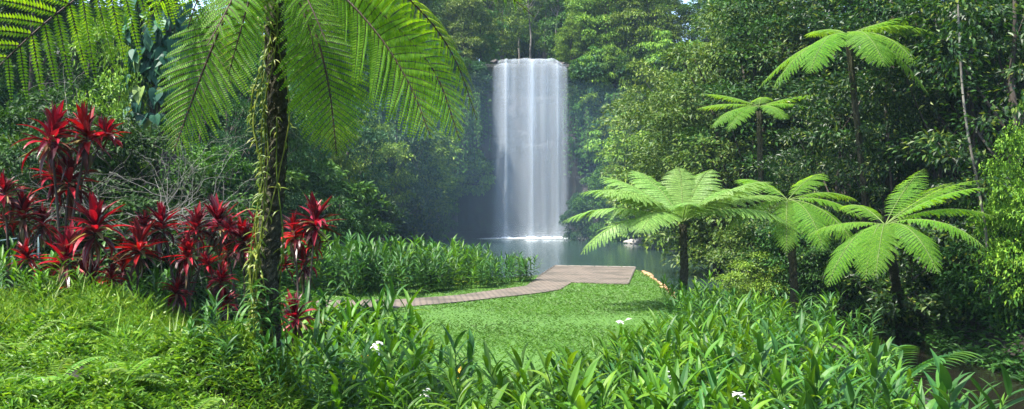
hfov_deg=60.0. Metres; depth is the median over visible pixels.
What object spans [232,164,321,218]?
shrub
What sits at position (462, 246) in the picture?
ginger plant
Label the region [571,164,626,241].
tree
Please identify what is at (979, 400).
ginger plant
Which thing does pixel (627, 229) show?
tree
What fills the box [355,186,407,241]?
shrub
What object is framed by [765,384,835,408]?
ginger plant
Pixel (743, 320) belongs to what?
ginger plant
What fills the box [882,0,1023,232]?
tree
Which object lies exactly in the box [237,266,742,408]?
lawn grass
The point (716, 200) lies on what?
tree fern
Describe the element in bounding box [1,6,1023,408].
ground
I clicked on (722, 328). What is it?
ginger plant
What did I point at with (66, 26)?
tree
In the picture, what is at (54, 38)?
tree
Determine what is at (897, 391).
ginger plant
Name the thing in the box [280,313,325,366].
ginger plant
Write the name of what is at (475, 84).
cliff shrub
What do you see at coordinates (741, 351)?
ginger plant
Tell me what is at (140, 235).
cordyline
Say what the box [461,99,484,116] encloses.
cliff shrub
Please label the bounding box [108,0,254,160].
tree
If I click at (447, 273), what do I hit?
ginger plant
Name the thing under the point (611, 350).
ginger plant
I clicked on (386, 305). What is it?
ginger plant
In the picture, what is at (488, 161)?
cliff shrub
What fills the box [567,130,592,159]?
cliff shrub
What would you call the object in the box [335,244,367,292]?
ginger plant
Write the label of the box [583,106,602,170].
hanging vine
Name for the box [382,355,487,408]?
ginger plant
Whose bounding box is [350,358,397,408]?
ginger plant
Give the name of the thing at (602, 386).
ginger plant
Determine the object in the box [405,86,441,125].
cliff shrub
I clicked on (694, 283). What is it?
ginger plant
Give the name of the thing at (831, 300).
shrub
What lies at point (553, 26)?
tree
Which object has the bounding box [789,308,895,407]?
ginger plant
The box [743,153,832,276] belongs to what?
tree
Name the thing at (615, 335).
ginger plant
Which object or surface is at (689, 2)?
tree
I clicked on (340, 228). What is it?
shrub
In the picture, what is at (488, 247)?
ginger plant
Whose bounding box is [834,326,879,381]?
ginger plant
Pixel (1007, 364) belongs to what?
undergrowth
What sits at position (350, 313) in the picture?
ginger plant
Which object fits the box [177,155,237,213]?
shrub
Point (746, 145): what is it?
tree
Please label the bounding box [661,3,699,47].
tree
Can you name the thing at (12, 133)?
shrub
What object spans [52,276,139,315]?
grass tuft
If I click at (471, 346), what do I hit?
ginger plant
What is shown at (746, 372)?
ginger plant
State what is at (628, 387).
ginger plant
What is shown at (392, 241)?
ginger plant
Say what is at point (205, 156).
tree
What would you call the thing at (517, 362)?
ginger plant
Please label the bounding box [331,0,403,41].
tree
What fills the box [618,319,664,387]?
ginger plant
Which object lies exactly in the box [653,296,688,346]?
ginger plant
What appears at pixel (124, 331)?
grass tuft
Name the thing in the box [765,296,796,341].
ginger plant
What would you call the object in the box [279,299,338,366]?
ginger plant
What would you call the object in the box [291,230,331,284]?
ginger plant
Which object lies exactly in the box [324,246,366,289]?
ginger plant
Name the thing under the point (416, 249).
ginger plant
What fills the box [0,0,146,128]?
tree
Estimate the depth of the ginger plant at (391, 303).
13.29 m
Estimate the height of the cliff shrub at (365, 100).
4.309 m
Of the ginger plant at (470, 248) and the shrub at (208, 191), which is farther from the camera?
the ginger plant at (470, 248)
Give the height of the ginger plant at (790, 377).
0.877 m
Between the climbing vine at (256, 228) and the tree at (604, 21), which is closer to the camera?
the climbing vine at (256, 228)
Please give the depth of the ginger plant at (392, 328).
13.02 m
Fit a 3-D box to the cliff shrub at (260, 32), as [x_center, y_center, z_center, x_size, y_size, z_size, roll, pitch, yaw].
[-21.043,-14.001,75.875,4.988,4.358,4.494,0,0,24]
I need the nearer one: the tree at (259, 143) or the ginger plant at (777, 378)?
the ginger plant at (777, 378)
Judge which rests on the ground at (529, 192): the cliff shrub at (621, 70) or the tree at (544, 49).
the tree at (544, 49)
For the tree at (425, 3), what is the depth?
94.17 m
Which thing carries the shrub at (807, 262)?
on the ground at (529, 192)
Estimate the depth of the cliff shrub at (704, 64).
84.07 m
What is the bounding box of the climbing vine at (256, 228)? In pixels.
[241,0,295,376]
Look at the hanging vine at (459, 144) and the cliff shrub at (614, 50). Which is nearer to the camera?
the hanging vine at (459, 144)
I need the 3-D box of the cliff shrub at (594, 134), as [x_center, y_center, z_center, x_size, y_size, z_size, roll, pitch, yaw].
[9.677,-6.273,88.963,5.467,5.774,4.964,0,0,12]
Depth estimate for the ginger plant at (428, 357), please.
11.29 m
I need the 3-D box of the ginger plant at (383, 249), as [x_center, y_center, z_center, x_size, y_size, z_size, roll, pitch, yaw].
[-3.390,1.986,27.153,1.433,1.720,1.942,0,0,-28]
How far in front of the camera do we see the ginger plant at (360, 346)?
11.72 m
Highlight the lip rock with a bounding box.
[490,59,499,63]
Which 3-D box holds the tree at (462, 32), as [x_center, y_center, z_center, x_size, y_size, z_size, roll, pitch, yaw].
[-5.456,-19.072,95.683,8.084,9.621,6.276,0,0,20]
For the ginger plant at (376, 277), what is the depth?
28.09 m
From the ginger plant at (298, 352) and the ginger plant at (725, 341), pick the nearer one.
the ginger plant at (298, 352)
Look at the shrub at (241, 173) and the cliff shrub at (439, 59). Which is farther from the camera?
the cliff shrub at (439, 59)
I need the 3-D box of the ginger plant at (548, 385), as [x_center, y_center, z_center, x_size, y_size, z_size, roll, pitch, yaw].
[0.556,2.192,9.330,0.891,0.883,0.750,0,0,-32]
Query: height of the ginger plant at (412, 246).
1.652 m
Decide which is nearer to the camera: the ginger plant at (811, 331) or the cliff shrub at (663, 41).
the ginger plant at (811, 331)
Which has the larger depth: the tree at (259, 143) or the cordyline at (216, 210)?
the tree at (259, 143)
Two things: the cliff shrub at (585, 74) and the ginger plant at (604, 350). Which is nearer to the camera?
the ginger plant at (604, 350)
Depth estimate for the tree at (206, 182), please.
18.03 m
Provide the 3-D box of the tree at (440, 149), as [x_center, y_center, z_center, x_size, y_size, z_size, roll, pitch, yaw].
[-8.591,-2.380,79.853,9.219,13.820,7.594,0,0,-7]
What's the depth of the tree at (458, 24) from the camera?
106.95 m
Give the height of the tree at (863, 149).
7.179 m
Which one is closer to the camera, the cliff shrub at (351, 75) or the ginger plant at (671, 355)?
the ginger plant at (671, 355)
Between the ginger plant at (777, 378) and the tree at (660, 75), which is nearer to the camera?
the ginger plant at (777, 378)
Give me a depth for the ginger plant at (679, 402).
7.08 m
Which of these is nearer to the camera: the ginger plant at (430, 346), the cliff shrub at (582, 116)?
the ginger plant at (430, 346)
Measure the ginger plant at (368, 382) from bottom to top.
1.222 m
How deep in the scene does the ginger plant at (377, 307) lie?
13.31 m
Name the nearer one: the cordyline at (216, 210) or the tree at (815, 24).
the cordyline at (216, 210)
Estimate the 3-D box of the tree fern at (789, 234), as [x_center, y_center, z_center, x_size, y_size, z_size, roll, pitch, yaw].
[7.824,1.847,24.581,4.104,5.520,3.803,0,0,0]
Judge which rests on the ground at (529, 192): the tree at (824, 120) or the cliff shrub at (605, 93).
the tree at (824, 120)
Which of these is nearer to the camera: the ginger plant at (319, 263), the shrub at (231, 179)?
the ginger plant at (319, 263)
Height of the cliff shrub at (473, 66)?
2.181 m
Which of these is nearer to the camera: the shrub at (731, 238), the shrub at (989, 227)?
the shrub at (989, 227)
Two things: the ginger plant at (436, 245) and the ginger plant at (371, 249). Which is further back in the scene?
the ginger plant at (436, 245)
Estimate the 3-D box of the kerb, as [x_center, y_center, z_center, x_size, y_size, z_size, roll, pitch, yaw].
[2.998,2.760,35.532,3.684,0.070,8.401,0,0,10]
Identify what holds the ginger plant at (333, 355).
on the ground at (529, 192)
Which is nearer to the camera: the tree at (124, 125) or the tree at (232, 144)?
the tree at (124, 125)
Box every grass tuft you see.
[3,274,102,311]
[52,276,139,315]
[84,304,160,350]
[107,304,240,342]
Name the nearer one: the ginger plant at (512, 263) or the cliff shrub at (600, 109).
the ginger plant at (512, 263)
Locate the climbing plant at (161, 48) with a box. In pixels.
[119,0,202,236]
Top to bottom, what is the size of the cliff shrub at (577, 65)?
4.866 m
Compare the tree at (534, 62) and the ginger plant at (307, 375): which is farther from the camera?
the tree at (534, 62)
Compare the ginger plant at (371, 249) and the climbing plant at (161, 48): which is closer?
the climbing plant at (161, 48)
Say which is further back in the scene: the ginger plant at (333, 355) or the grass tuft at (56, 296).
the grass tuft at (56, 296)
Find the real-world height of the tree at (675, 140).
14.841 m
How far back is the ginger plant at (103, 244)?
13.59 m
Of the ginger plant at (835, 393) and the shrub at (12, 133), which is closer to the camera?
the ginger plant at (835, 393)
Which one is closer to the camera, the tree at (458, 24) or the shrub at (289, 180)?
the shrub at (289, 180)
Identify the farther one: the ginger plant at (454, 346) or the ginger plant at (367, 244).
the ginger plant at (367, 244)
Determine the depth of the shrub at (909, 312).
22.44 m
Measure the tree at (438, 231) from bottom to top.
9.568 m
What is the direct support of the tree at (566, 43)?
on the ground at (529, 192)
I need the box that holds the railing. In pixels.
[0,234,40,285]
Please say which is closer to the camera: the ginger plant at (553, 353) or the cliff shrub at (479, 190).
the ginger plant at (553, 353)
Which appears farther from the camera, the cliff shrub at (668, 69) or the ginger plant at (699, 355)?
the cliff shrub at (668, 69)
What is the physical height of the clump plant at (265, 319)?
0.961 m
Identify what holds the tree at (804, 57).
on the ground at (529, 192)
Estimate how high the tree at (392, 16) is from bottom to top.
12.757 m
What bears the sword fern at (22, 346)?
on the ground cover at (71, 344)
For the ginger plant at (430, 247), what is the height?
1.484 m
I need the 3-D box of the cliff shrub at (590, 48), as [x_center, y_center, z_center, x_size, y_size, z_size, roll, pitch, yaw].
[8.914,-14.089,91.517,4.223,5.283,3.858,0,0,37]
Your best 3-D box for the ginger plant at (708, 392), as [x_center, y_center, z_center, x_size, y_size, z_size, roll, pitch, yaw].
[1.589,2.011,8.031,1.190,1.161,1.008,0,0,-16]
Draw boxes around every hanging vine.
[438,106,467,180]
[453,92,482,167]
[473,84,492,152]
[562,95,592,175]
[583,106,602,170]
[605,92,625,137]
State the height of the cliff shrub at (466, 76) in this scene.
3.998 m
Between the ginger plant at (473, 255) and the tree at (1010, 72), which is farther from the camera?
the ginger plant at (473, 255)
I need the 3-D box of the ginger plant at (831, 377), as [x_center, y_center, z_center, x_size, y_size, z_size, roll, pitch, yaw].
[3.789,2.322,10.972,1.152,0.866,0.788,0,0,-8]
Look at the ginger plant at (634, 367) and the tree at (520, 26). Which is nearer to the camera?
the ginger plant at (634, 367)
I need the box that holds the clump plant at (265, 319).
[233,278,307,364]
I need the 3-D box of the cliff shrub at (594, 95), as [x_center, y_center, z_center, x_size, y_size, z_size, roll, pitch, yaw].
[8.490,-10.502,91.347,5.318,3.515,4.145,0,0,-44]
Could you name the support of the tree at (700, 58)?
on the ground at (529, 192)
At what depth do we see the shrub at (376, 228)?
50.54 m
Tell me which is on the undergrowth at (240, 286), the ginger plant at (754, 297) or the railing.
the railing
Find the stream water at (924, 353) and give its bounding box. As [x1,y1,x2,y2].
[753,319,1023,408]
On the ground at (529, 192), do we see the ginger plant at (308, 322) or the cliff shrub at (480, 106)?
the ginger plant at (308, 322)
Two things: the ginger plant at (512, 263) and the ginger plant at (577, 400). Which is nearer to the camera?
the ginger plant at (577, 400)
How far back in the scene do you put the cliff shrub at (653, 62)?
87.74 m
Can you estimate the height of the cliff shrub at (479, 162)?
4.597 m
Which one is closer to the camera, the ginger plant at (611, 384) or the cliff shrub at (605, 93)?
the ginger plant at (611, 384)
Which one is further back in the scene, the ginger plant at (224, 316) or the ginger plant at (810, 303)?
the ginger plant at (810, 303)
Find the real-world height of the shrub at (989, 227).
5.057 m
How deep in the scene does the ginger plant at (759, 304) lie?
20.63 m
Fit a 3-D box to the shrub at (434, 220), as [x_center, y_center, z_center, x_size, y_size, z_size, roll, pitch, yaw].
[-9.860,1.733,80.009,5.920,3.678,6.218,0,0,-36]
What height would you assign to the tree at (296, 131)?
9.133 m
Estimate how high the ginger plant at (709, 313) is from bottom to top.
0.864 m
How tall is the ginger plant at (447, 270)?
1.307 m
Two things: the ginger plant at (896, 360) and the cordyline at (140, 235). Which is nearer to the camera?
the ginger plant at (896, 360)
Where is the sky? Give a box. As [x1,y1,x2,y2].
[88,0,943,62]
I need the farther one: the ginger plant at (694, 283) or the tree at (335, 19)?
the tree at (335, 19)
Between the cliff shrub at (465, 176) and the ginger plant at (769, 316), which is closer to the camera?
the ginger plant at (769, 316)
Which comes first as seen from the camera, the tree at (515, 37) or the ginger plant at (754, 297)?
the ginger plant at (754, 297)
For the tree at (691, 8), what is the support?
on the ground at (529, 192)
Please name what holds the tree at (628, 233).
on the ground at (529, 192)
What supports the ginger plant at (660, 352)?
on the ground at (529, 192)
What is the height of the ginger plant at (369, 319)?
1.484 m
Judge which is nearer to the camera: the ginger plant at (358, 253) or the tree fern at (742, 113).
the ginger plant at (358, 253)
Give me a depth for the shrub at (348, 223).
45.96 m
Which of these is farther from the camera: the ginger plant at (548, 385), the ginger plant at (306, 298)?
the ginger plant at (306, 298)
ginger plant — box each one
[0,236,22,292]
[0,245,63,297]
[5,250,58,284]
[25,253,78,301]
[46,241,113,281]
[68,265,123,289]
[119,265,165,298]
[131,258,172,303]
[180,279,233,333]
[182,284,241,368]
[199,327,244,393]
[212,302,256,328]
[234,299,298,368]
[249,326,317,405]
[254,303,346,366]
[255,243,309,289]
[278,242,317,291]
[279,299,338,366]
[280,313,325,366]
[281,242,317,289]
[281,329,366,403]
[283,281,340,329]
[285,316,318,387]
[285,331,374,408]
[286,240,335,291]
[287,345,336,408]
[288,305,384,404]
[289,297,396,391]
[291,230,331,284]
[295,237,347,293]
[296,275,411,352]
[299,308,384,408]
[301,239,336,287]
[301,294,361,362]
[302,347,378,408]
[314,343,441,408]
[321,235,349,285]
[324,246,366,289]
[324,287,414,359]
[324,297,382,380]
[326,229,376,295]
[326,326,407,406]
[326,340,418,408]
[327,229,355,282]
[332,236,383,289]
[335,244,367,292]
[336,341,371,407]
[337,232,381,288]
[338,341,388,408]
[341,323,434,408]
[343,290,405,336]
[346,247,391,293]
[349,304,435,368]
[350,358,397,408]
[351,235,395,288]
[356,288,431,398]
[364,235,405,289]
[369,235,399,281]
[369,315,442,383]
[371,250,441,293]
[372,311,448,408]
[375,242,417,295]
[376,324,492,408]
[378,361,447,408]
[380,325,475,408]
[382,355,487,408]
[384,234,429,283]
[386,343,477,408]
[393,327,478,407]
[395,234,428,270]
[396,241,431,285]
[398,244,445,288]
[399,329,476,406]
[405,235,438,269]
[407,239,430,277]
[411,252,447,292]
[412,249,448,291]
[415,234,459,267]
[417,374,515,408]
[419,245,448,285]
[422,250,458,289]
[428,247,465,282]
[430,234,468,285]
[431,344,514,408]
[432,251,461,288]
[439,241,470,279]
[449,252,483,287]
[450,236,476,282]
[459,241,482,277]
[460,242,482,278]
[460,247,489,281]
[462,253,493,282]
[465,250,498,284]
[466,341,540,408]
[467,242,491,269]
[467,391,487,408]
[472,338,594,408]
[474,253,503,286]
[486,250,511,283]
[488,381,556,408]
[494,251,519,282]
[496,369,559,408]
[496,376,528,403]
[502,252,525,277]
[511,383,598,408]
[514,251,538,281]
[515,254,541,279]
[519,350,570,407]
[536,341,613,407]
[536,372,564,408]
[539,343,599,403]
[547,356,719,408]
[549,354,670,408]
[562,350,596,405]
[578,339,629,408]
[587,326,637,383]
[587,369,625,408]
[588,356,719,408]
[590,334,642,398]
[595,371,694,408]
[599,335,660,403]
[603,310,676,375]
[611,324,640,376]
[614,361,715,408]
[615,337,680,403]
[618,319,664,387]
[621,362,734,408]
[622,308,702,396]
[636,317,704,397]
[643,312,728,408]
[644,315,738,408]
[646,316,684,368]
[646,337,759,408]
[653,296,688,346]
[655,274,691,312]
[662,284,690,317]
[662,314,762,405]
[666,276,686,302]
[671,283,702,328]
[673,294,721,341]
[674,312,732,364]
[674,336,727,389]
[678,270,712,316]
[681,314,705,356]
[682,293,709,320]
[686,354,797,408]
[687,313,736,363]
[689,283,740,315]
[693,391,762,408]
[694,305,725,335]
[696,309,791,386]
[698,314,738,355]
[700,331,799,408]
[701,286,738,328]
[702,280,728,308]
[703,285,724,304]
[703,288,737,328]
[703,353,756,408]
[708,333,781,404]
[709,363,826,408]
[712,330,736,353]
[716,296,764,345]
[716,383,768,408]
[717,288,756,322]
[717,297,754,339]
[721,303,784,362]
[723,291,765,325]
[724,363,800,405]
[725,293,810,391]
[730,308,756,354]
[735,313,807,372]
[736,290,779,333]
[749,313,808,404]
[752,292,766,322]
[752,310,799,351]
[752,310,801,360]
[753,288,782,323]
[756,292,805,323]
[756,354,870,408]
[758,368,842,408]
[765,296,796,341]
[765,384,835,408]
[769,310,828,361]
[771,358,867,400]
[774,307,830,359]
[774,312,805,349]
[777,292,811,327]
[787,340,889,408]
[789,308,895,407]
[791,285,840,341]
[791,350,838,387]
[798,312,852,369]
[800,331,838,376]
[802,348,1023,408]
[803,288,847,324]
[803,313,828,346]
[803,318,866,395]
[805,359,888,408]
[808,299,840,340]
[808,336,906,408]
[824,343,916,407]
[827,305,885,349]
[830,311,873,346]
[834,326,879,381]
[835,338,881,393]
[842,356,915,408]
[849,360,915,402]
[852,375,931,408]
[856,336,909,399]
[873,372,945,408]
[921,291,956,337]
[935,371,1009,408]
[958,285,992,324]
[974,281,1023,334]
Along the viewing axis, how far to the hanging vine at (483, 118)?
91.72 m
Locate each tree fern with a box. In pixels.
[0,0,534,374]
[565,167,791,306]
[698,94,816,277]
[723,174,861,328]
[759,10,943,243]
[809,169,995,332]
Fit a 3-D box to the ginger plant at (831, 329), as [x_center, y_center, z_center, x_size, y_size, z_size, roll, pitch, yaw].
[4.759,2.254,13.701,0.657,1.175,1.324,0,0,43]
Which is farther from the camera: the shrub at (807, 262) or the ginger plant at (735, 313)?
the shrub at (807, 262)
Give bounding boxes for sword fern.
[0,318,67,353]
[18,357,100,386]
[47,320,101,329]
[100,357,173,388]
[156,397,222,408]
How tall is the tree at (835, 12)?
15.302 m
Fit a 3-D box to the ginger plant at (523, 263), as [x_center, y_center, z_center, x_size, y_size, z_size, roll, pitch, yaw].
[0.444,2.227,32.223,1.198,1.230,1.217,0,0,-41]
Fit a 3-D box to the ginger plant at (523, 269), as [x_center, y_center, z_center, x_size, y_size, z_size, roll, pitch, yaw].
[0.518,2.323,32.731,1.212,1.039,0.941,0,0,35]
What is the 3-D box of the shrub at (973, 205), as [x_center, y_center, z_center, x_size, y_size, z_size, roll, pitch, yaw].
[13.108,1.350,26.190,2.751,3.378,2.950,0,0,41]
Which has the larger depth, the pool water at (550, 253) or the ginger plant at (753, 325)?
the pool water at (550, 253)
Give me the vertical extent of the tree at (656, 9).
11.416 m
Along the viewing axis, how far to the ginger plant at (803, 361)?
12.68 m
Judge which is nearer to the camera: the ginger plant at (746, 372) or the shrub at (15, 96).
the ginger plant at (746, 372)
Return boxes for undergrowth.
[5,216,342,329]
[843,225,1023,383]
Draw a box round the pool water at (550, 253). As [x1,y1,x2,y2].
[404,239,863,318]
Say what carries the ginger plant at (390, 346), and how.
on the ground at (529, 192)
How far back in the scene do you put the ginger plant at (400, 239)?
32.39 m
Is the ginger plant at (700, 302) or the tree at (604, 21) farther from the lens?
the tree at (604, 21)
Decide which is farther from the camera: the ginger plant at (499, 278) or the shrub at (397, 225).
the shrub at (397, 225)
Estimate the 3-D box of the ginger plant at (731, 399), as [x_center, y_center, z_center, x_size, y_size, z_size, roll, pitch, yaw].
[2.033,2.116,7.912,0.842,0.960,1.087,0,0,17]
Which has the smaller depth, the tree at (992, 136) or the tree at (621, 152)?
the tree at (992, 136)
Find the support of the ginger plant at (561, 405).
on the ground at (529, 192)
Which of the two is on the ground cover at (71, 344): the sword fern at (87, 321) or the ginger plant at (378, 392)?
the sword fern at (87, 321)
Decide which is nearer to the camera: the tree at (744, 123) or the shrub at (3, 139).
the shrub at (3, 139)
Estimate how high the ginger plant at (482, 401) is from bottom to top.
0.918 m
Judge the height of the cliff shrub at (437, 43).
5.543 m
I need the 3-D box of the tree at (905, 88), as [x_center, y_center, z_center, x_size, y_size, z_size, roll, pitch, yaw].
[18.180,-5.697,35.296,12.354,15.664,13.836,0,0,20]
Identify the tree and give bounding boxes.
[0,0,128,112]
[0,0,136,129]
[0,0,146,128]
[0,0,147,126]
[0,78,180,289]
[0,97,156,286]
[0,111,225,295]
[34,12,180,260]
[49,123,252,326]
[55,0,221,158]
[100,138,288,326]
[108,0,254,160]
[132,57,258,203]
[146,33,314,234]
[150,0,177,303]
[172,22,293,165]
[229,55,317,186]
[242,74,336,189]
[286,96,368,199]
[297,0,355,37]
[310,98,376,180]
[310,98,390,203]
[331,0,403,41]
[339,109,418,221]
[343,90,444,237]
[356,0,422,45]
[374,103,464,242]
[388,0,446,52]
[408,0,469,50]
[419,0,491,50]
[421,157,460,240]
[424,0,497,63]
[451,0,524,63]
[459,6,505,62]
[479,6,551,63]
[491,1,567,63]
[495,0,533,63]
[499,0,534,63]
[510,0,552,63]
[517,0,549,63]
[517,0,564,63]
[532,4,571,63]
[537,0,611,60]
[539,0,565,60]
[551,18,590,63]
[558,191,603,240]
[564,0,610,56]
[565,0,637,54]
[567,0,629,50]
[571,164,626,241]
[587,0,856,278]
[588,105,651,241]
[591,1,663,53]
[593,100,700,250]
[595,0,661,54]
[599,57,685,244]
[611,0,687,52]
[614,158,660,241]
[623,71,724,254]
[625,61,774,257]
[636,0,678,48]
[636,24,799,274]
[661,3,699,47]
[676,0,732,43]
[680,0,874,278]
[686,0,783,42]
[687,0,927,230]
[705,0,769,42]
[728,0,951,225]
[742,0,1011,230]
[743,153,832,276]
[750,69,915,303]
[753,0,827,188]
[761,147,861,305]
[786,35,1006,288]
[789,0,1023,249]
[801,0,1023,231]
[803,0,1023,227]
[807,0,1023,204]
[807,90,990,293]
[824,0,966,174]
[850,0,1023,176]
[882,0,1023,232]
[916,10,1023,179]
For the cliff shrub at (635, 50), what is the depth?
88.84 m
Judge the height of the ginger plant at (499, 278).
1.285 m
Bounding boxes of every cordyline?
[0,169,62,288]
[6,191,132,290]
[12,100,129,268]
[104,216,169,298]
[128,193,244,309]
[158,229,220,318]
[205,261,239,323]
[214,207,259,324]
[279,192,346,317]
[279,289,321,364]
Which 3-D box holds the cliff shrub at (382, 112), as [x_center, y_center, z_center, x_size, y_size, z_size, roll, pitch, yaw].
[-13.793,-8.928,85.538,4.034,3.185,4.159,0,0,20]
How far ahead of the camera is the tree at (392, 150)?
69.40 m
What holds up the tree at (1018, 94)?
on the ground at (529, 192)
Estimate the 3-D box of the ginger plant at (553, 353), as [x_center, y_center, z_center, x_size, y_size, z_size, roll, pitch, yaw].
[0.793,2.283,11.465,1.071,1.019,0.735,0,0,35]
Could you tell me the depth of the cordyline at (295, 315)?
10.82 m
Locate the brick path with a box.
[282,266,633,307]
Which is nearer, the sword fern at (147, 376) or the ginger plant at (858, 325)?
the sword fern at (147, 376)
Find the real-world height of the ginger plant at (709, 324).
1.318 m
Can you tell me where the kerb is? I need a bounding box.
[537,265,635,283]
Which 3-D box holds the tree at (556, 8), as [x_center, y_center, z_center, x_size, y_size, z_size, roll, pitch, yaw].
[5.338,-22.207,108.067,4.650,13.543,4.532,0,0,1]
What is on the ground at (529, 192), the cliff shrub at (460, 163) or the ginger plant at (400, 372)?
the ginger plant at (400, 372)
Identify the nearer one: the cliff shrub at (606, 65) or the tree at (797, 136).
the tree at (797, 136)
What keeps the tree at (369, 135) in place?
on the ground at (529, 192)
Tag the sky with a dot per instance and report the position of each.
(685, 1)
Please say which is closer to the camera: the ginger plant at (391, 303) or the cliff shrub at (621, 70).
the ginger plant at (391, 303)
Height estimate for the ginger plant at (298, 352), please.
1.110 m
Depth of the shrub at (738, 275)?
29.09 m
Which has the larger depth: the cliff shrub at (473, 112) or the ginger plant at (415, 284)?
the cliff shrub at (473, 112)
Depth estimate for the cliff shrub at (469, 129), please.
91.43 m
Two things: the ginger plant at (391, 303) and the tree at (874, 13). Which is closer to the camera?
the ginger plant at (391, 303)
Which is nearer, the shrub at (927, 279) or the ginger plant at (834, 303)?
the ginger plant at (834, 303)
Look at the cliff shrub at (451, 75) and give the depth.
89.00 m
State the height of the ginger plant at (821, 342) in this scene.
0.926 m
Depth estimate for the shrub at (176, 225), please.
20.50 m
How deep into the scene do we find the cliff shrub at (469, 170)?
89.39 m
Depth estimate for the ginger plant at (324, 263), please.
29.65 m
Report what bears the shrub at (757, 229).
on the ground at (529, 192)
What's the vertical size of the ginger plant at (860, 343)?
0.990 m
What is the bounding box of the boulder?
[630,238,642,243]
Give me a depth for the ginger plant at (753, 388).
9.16 m
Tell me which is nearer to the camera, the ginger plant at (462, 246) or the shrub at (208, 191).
the shrub at (208, 191)
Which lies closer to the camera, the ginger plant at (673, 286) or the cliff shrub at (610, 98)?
the ginger plant at (673, 286)
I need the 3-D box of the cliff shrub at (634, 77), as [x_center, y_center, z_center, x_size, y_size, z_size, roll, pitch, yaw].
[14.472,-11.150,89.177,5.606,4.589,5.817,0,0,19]
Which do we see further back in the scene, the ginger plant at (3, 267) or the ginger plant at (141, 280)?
the ginger plant at (141, 280)
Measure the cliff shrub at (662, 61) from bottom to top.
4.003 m
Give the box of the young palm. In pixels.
[819,344,983,387]
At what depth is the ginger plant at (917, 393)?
8.17 m
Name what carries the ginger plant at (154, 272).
on the ground at (529, 192)
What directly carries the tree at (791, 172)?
on the ground at (529, 192)
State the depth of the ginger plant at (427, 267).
28.58 m
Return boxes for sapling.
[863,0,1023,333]
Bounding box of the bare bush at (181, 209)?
[0,36,298,289]
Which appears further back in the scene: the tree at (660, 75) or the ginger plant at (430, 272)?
the tree at (660, 75)
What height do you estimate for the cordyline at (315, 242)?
3.054 m
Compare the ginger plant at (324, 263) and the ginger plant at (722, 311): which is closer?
the ginger plant at (722, 311)
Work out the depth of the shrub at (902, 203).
26.96 m
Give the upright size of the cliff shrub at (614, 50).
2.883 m
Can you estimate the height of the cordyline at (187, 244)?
1.696 m
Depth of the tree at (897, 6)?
26.14 m
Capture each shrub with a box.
[0,81,42,132]
[0,124,47,188]
[0,126,114,266]
[124,167,211,260]
[153,172,236,218]
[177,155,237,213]
[182,156,256,195]
[203,153,251,204]
[215,170,308,243]
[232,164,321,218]
[236,168,305,214]
[251,16,287,51]
[283,191,363,243]
[286,36,322,70]
[288,57,337,94]
[291,158,391,242]
[292,173,325,198]
[296,185,361,229]
[316,56,347,86]
[321,35,363,70]
[322,206,358,241]
[325,82,355,103]
[332,66,369,92]
[339,58,375,90]
[343,205,397,247]
[344,53,369,91]
[350,89,378,115]
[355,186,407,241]
[359,78,389,112]
[360,105,382,127]
[363,39,393,65]
[363,79,381,93]
[373,99,392,115]
[376,58,398,91]
[384,193,423,237]
[384,199,415,239]
[392,199,418,237]
[400,205,438,236]
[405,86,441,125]
[410,38,453,82]
[417,96,452,124]
[422,45,454,70]
[422,45,454,72]
[426,117,454,144]
[431,55,463,84]
[433,81,457,107]
[434,73,467,97]
[439,163,468,205]
[441,155,461,188]
[442,49,465,72]
[446,159,473,181]
[448,61,472,83]
[448,89,482,121]
[451,57,473,74]
[451,150,488,186]
[453,115,479,141]
[454,147,493,186]
[457,149,494,186]
[457,156,495,196]
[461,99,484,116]
[462,68,495,100]
[463,63,492,87]
[463,78,484,92]
[463,94,488,122]
[469,60,488,76]
[562,76,586,96]
[563,62,584,80]
[564,52,616,92]
[564,86,605,127]
[565,58,585,73]
[566,83,601,106]
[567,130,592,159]
[568,76,598,113]
[569,89,588,116]
[572,70,596,86]
[573,51,619,95]
[577,44,612,86]
[578,87,602,111]
[580,176,605,188]
[581,48,602,74]
[582,81,615,117]
[582,120,611,168]
[585,93,609,120]
[586,53,623,94]
[586,167,595,186]
[588,105,612,125]
[588,108,639,148]
[589,99,603,115]
[589,115,613,140]
[596,43,626,68]
[596,113,619,146]
[598,77,620,102]
[604,89,632,107]
[607,72,631,103]
[610,53,653,82]
[614,45,662,83]
[623,55,650,81]
[628,69,653,96]
[629,75,652,102]
[636,28,677,70]
[640,50,666,88]
[655,45,705,70]
[662,55,683,72]
[672,39,712,74]
[689,39,718,80]
[701,201,831,299]
[710,250,805,305]
[726,200,849,302]
[743,208,871,309]
[777,230,912,321]
[778,272,865,311]
[815,222,995,338]
[818,261,899,314]
[840,275,885,302]
[881,201,977,279]
[899,218,988,294]
[909,195,982,267]
[933,229,1023,327]
[964,99,1023,330]
[969,223,1023,293]
[973,118,1023,298]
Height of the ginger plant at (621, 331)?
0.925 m
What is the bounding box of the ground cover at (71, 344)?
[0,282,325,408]
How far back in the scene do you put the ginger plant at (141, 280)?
14.55 m
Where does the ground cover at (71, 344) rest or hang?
on the ground at (529, 192)
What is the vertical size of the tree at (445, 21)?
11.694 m
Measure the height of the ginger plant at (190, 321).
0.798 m
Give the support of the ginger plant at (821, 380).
on the ground at (529, 192)
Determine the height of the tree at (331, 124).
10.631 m

